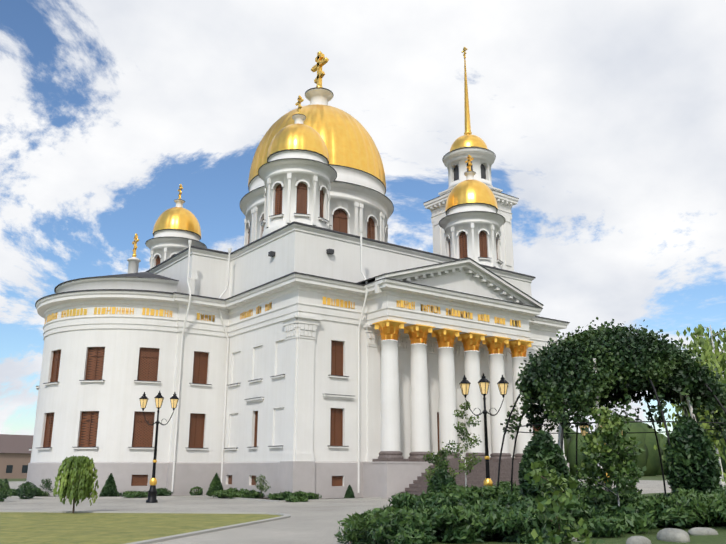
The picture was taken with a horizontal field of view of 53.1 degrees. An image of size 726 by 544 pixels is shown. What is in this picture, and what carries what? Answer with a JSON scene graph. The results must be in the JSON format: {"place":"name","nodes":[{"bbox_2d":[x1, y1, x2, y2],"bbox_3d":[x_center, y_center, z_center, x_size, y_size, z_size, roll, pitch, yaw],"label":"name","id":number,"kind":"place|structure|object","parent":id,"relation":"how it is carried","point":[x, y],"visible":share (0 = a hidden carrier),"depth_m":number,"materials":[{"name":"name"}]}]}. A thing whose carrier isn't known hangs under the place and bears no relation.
{"place":"outdoors","nodes":[
{"label":"outdoors","id":0,"kind":"place"},
{"bbox_2d":[0,434,33,478],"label":"house","id":1,"kind":"structure","parent":0,"point":[15,455],"depth_m":134.44,"materials":[{"name":"brown paint"}]},
{"bbox_2d":[0,512,279,543],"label":"lawn","id":2,"kind":"structure","parent":0,"point":[61,528],"depth_m":24.64,"materials":[{"name":"green plant"}]},
{"bbox_2d":[53,455,98,512],"bbox_3d":[-12.485,9.200,31.508,1.523,2.454,1.777,-6,-16,23],"label":"weeping tree","id":3,"kind":"object","parent":2,"relation":"on","point":[78,476],"visible":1,"depth_m":31.19,"materials":[{"name":"green plant"}]},
{"bbox_2d":[26,221,569,498],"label":"cathedral walls","id":4,"kind":"structure","parent":0,"point":[299,260],"depth_m":52.14,"materials":[{"name":"white paint"}]},
{"bbox_2d":[0,479,725,543],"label":"road paving","id":5,"kind":"structure","parent":0,"point":[311,522],"depth_m":34.26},
{"bbox_2d":[0,479,9,501],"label":"shrub","id":6,"kind":"object","parent":5,"relation":"on","point":[4,494],"visible":1,"depth_m":41.81,"materials":[{"name":"green plant"}]},
{"bbox_2d":[16,481,37,498],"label":"shrub","id":7,"kind":"object","parent":5,"relation":"on","point":[29,489],"visible":0.92,"depth_m":45.64,"materials":[{"name":"green plant"}]},
{"bbox_2d":[0,510,290,543],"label":"lawn kerb","id":8,"kind":"structure","parent":5,"relation":"on","point":[183,535],"depth_m":27.45,"materials":[{"name":"grey concrete"}]},
{"bbox_2d":[139,391,178,502],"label":"street lamp","id":9,"kind":"object","parent":5,"relation":"on","point":[152,491],"visible":1,"depth_m":42.09,"materials":[{"name":"black metal"}]},
{"bbox_2d":[8,495,382,501],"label":"planting bed","id":10,"kind":"object","parent":5,"relation":"on","point":[269,499],"visible":0.33,"depth_m":46.28,"materials":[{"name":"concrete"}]},
{"bbox_2d":[0,487,49,496],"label":"shrubs","id":11,"kind":"object","parent":10,"relation":"on","point":[12,492],"visible":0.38,"depth_m":49.67,"materials":[{"name":"green plant"}]},
{"bbox_2d":[40,479,53,496],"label":"shrub","id":12,"kind":"object","parent":10,"relation":"on","point":[46,485],"visible":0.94,"depth_m":48.57,"materials":[{"name":"green plant"}]},
{"bbox_2d":[98,473,119,496],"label":"conical shrub","id":13,"kind":"object","parent":10,"relation":"on","point":[109,488],"visible":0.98,"depth_m":47.90,"materials":[{"name":"green plant"}]},
{"bbox_2d":[120,487,172,497],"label":"shrubs","id":14,"kind":"object","parent":10,"relation":"on","point":[160,492],"visible":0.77,"depth_m":48.70,"materials":[{"name":"green plant"}]},
{"bbox_2d":[189,486,202,495],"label":"shrub","id":15,"kind":"object","parent":10,"relation":"on","point":[194,493],"visible":0.92,"depth_m":50.14,"materials":[{"name":"green plant"}]},
{"bbox_2d":[206,473,222,494],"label":"conical shrub","id":16,"kind":"object","parent":10,"relation":"on","point":[216,484],"visible":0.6,"depth_m":50.49,"materials":[{"name":"green plant"}]},
{"bbox_2d":[207,487,264,498],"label":"shrubs","id":17,"kind":"object","parent":10,"relation":"on","point":[235,492],"visible":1,"depth_m":46.79,"materials":[{"name":"green plant"}]},
{"bbox_2d":[254,474,270,493],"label":"shrub","id":18,"kind":"object","parent":10,"relation":"on","point":[261,488],"visible":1,"depth_m":46.14,"materials":[{"name":"green plant"}]},
{"bbox_2d":[267,490,321,501],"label":"shrubs","id":19,"kind":"object","parent":10,"relation":"on","point":[299,496],"visible":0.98,"depth_m":43.33,"materials":[{"name":"green plant"}]},
{"bbox_2d":[344,485,354,497],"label":"spruce","id":20,"kind":"object","parent":10,"relation":"on","point":[349,493],"visible":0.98,"depth_m":45.84,"materials":[{"name":"green plant"}]},
{"bbox_2d":[29,228,569,498],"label":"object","id":21,"kind":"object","parent":5,"relation":"on","point":[475,309],"visible":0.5,"depth_m":51.47,"materials":[{"name":"white paint"}]},
{"bbox_2d":[145,184,206,268],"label":"small domed turret","id":22,"kind":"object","parent":21,"relation":"on","point":[179,221],"depth_m":74.79,"materials":[{"name":"gold metal"}]},
{"bbox_2d":[146,237,205,267],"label":"drum","id":23,"kind":"object","parent":22,"relation":"attached to","point":[171,244],"visible":0.35,"depth_m":73.72,"materials":[{"name":"white paint"}]},
{"bbox_2d":[258,95,336,230],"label":"small domed turret","id":24,"kind":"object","parent":21,"relation":"on","point":[298,139],"depth_m":55.85,"materials":[{"name":"gold metal"}]},
{"bbox_2d":[258,159,336,236],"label":"drum","id":25,"kind":"object","parent":24,"relation":"attached to","point":[298,169],"visible":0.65,"depth_m":55.10,"materials":[{"name":"white paint"}]},
{"bbox_2d":[240,51,393,245],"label":"main dome","id":26,"kind":"structure","parent":21,"relation":"on","point":[354,156],"depth_m":69.75,"materials":[{"name":"gold metal"}]},
{"bbox_2d":[240,181,392,244],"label":"drum","id":27,"kind":"object","parent":26,"relation":"attached to","point":[348,195],"visible":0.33,"depth_m":67.91,"materials":[{"name":"white paint"}]},
{"bbox_2d":[439,155,504,268],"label":"domed turret","id":28,"kind":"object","parent":21,"relation":"on","point":[469,194],"depth_m":67.17,"materials":[{"name":"gold metal"}]},
{"bbox_2d":[439,211,504,268],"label":"drum","id":29,"kind":"object","parent":28,"relation":"attached to","point":[465,220],"visible":0.54,"depth_m":66.38,"materials":[{"name":"white paint"}]},
{"bbox_2d":[426,468,456,493],"bbox_3d":[3.102,8.642,28.375,1.357,1.896,1.382,11,-19,-35],"label":"shrub","id":30,"kind":"object","parent":5,"relation":"on","point":[439,479],"visible":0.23,"depth_m":28.25,"materials":[{"name":"green plant"}]},
{"bbox_2d":[442,401,481,485],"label":"small tree","id":31,"kind":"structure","parent":5,"relation":"on","point":[474,459],"depth_m":38.25,"materials":[{"name":"green plant"}]},
{"bbox_2d":[423,148,518,271],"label":"bell tower","id":32,"kind":"structure","parent":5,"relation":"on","point":[458,157],"depth_m":86.17,"materials":[{"name":"white paint"}]},
{"bbox_2d":[384,492,725,543],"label":"lawn","id":33,"kind":"structure","parent":5,"relation":"on","point":[719,538],"depth_m":15.43,"materials":[{"name":"green plant"}]},
{"bbox_2d":[334,503,499,543],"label":"shrubs","id":34,"kind":"object","parent":33,"relation":"on","point":[411,530],"visible":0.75,"depth_m":16.44,"materials":[{"name":"green plant"}]},
{"bbox_2d":[337,492,501,530],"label":"shrubs","id":35,"kind":"object","parent":33,"relation":"on","point":[400,500],"visible":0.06,"depth_m":22.25,"materials":[{"name":"green plant"}]},
{"bbox_2d":[404,487,552,514],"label":"shrubs","id":36,"kind":"object","parent":33,"relation":"on","point":[438,499],"visible":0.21,"depth_m":19.46,"materials":[{"name":"green plant"}]},
{"bbox_2d":[436,483,520,500],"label":"shrubs","id":37,"kind":"object","parent":33,"relation":"on","point":[489,492],"visible":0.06,"depth_m":24.07,"materials":[{"name":"green plant"}]},
{"bbox_2d":[368,504,596,543],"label":"shrubs","id":38,"kind":"object","parent":33,"relation":"on","point":[502,525],"visible":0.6,"depth_m":15.98,"materials":[{"name":"green plant"}]},
{"bbox_2d":[459,373,508,486],"bbox_3d":[5.748,7.809,33.861,2.337,6.200,0.638,-1,-15,4],"label":"street lamp","id":39,"kind":"object","parent":33,"relation":"on","point":[483,382],"visible":0.81,"depth_m":34.29,"materials":[{"name":"black metal"}]},
{"bbox_2d":[469,485,514,492],"bbox_3d":[5.567,8.777,27.742,5.302,1.309,6.571,11,-19,-35],"label":"shrub","id":40,"kind":"object","parent":33,"relation":"on","point":[485,487],"depth_m":28.70,"materials":[{"name":"green plant"}]},
{"bbox_2d":[493,481,581,489],"bbox_3d":[7.309,9.333,30.296,5.062,1.236,4.592,11,-19,-35],"label":"shrub","id":41,"kind":"object","parent":33,"relation":"on","point":[506,484],"visible":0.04,"depth_m":30.16,"materials":[{"name":"green plant"}]},
{"bbox_2d":[518,430,570,499],"bbox_3d":[5.184,5.824,20.800,1.540,2.603,1.536,11,-19,-35],"label":"thuja","id":42,"kind":"object","parent":33,"relation":"on","point":[544,447],"visible":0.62,"depth_m":20.57,"materials":[{"name":"green plant"}]},
{"bbox_2d":[524,461,604,543],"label":"shrub","id":43,"kind":"object","parent":33,"relation":"on","point":[551,512],"visible":1,"depth_m":8.44,"materials":[{"name":"green plant"}]},
{"bbox_2d":[546,490,614,512],"bbox_3d":[5.947,6.913,21.352,5.078,1.044,5.574,11,-19,-35],"label":"shrub","id":44,"kind":"object","parent":33,"relation":"on","point":[581,496],"visible":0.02,"depth_m":21.45,"materials":[{"name":"green plant"}]},
{"bbox_2d":[497,494,673,537],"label":"shrubs","id":45,"kind":"object","parent":33,"relation":"on","point":[610,518],"visible":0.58,"depth_m":16.59,"materials":[{"name":"green plant"}]},
{"bbox_2d":[579,414,622,491],"bbox_3d":[8.391,6.511,25.230,1.589,3.480,0.434,-1,-15,4],"label":"street lamp","id":46,"kind":"object","parent":33,"relation":"on","point":[583,433],"visible":0.15,"depth_m":25.41,"materials":[{"name":"black metal"}]},
{"bbox_2d":[566,406,646,505],"bbox_3d":[6.008,4.825,18.040,1.854,2.947,2.129,-2,-15,9],"label":"sapling","id":47,"kind":"object","parent":33,"relation":"on","point":[610,430],"visible":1,"depth_m":17.83,"materials":[{"name":"green plant"}]},
{"bbox_2d":[497,346,725,493],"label":"gazebo frame","id":48,"kind":"object","parent":33,"relation":"on","point":[561,433],"visible":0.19,"depth_m":24.88,"materials":[{"name":"black metal"}]},
{"bbox_2d":[500,317,725,439],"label":"gazebo vines","id":49,"kind":"object","parent":48,"relation":"attached to","point":[621,378],"visible":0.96,"depth_m":23.85,"materials":[{"name":"green plant"}]},
{"bbox_2d":[572,486,672,497],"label":"shrubs","id":50,"kind":"object","parent":33,"relation":"on","point":[632,493],"visible":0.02,"depth_m":23.13,"materials":[{"name":"green plant"}]},
{"bbox_2d":[579,493,685,515],"bbox_3d":[7.282,6.239,18.988,4.711,0.901,4.187,-2,-15,8],"label":"shrub","id":51,"kind":"object","parent":33,"relation":"on","point":[662,498],"depth_m":18.64,"materials":[{"name":"green plant"}]},
{"bbox_2d":[572,527,717,543],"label":"boulders","id":52,"kind":"object","parent":33,"relation":"on","point":[674,535],"visible":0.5,"depth_m":14.13,"materials":[{"name":"stone"}]},
{"bbox_2d":[625,488,725,529],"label":"shrub","id":53,"kind":"object","parent":33,"relation":"on","point":[681,516],"visible":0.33,"depth_m":16.79,"materials":[{"name":"green plant"}]},
{"bbox_2d":[654,344,725,488],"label":"birch","id":54,"kind":"object","parent":33,"relation":"on","point":[720,455],"visible":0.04,"depth_m":36.30,"materials":[{"name":"green plant"}]},
{"bbox_2d":[662,415,722,494],"bbox_3d":[9.611,5.600,21.239,1.605,2.794,1.597,11,-19,-35],"label":"thuja","id":55,"kind":"object","parent":33,"relation":"on","point":[691,452],"visible":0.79,"depth_m":20.88,"materials":[{"name":"green plant"}]},
{"bbox_2d":[662,324,725,482],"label":"birch","id":56,"kind":"object","parent":33,"relation":"on","point":[706,345],"visible":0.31,"depth_m":29.16,"materials":[{"name":"green plant"}]},
{"bbox_2d":[673,492,725,525],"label":"shrub","id":57,"kind":"object","parent":33,"relation":"on","point":[713,517],"visible":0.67,"depth_m":16.63,"materials":[{"name":"green plant"}]},
{"bbox_2d":[698,483,725,496],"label":"shrub","id":58,"kind":"object","parent":33,"relation":"on","point":[718,490],"visible":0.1,"depth_m":20.02,"materials":[{"name":"green plant"}]},
{"bbox_2d":[0,0,725,436],"label":"sky","id":59,"kind":"structure","parent":0,"point":[605,120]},
{"bbox_2d":[1,475,725,480],"bbox_3d":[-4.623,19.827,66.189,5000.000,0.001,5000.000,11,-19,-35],"label":"ground","id":60,"kind":"structure","parent":0,"point":[658,477],"depth_m":134.66,"materials":[{"name":"green plant"}]},
{"bbox_2d":[564,415,725,476],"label":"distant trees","id":61,"kind":"object","parent":60,"relation":"on","point":[648,458],"visible":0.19,"depth_m":169.21,"materials":[{"name":"green plant"}]},
{"bbox_2d":[423,447,458,484],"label":"shrub","id":62,"kind":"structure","parent":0,"point":[436,461],"depth_m":34.48,"materials":[{"name":"green plant"}]},
{"bbox_2d":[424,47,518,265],"bbox_3d":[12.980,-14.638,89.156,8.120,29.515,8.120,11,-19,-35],"label":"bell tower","id":63,"kind":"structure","parent":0,"point":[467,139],"depth_m":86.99,"materials":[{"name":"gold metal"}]}
]}

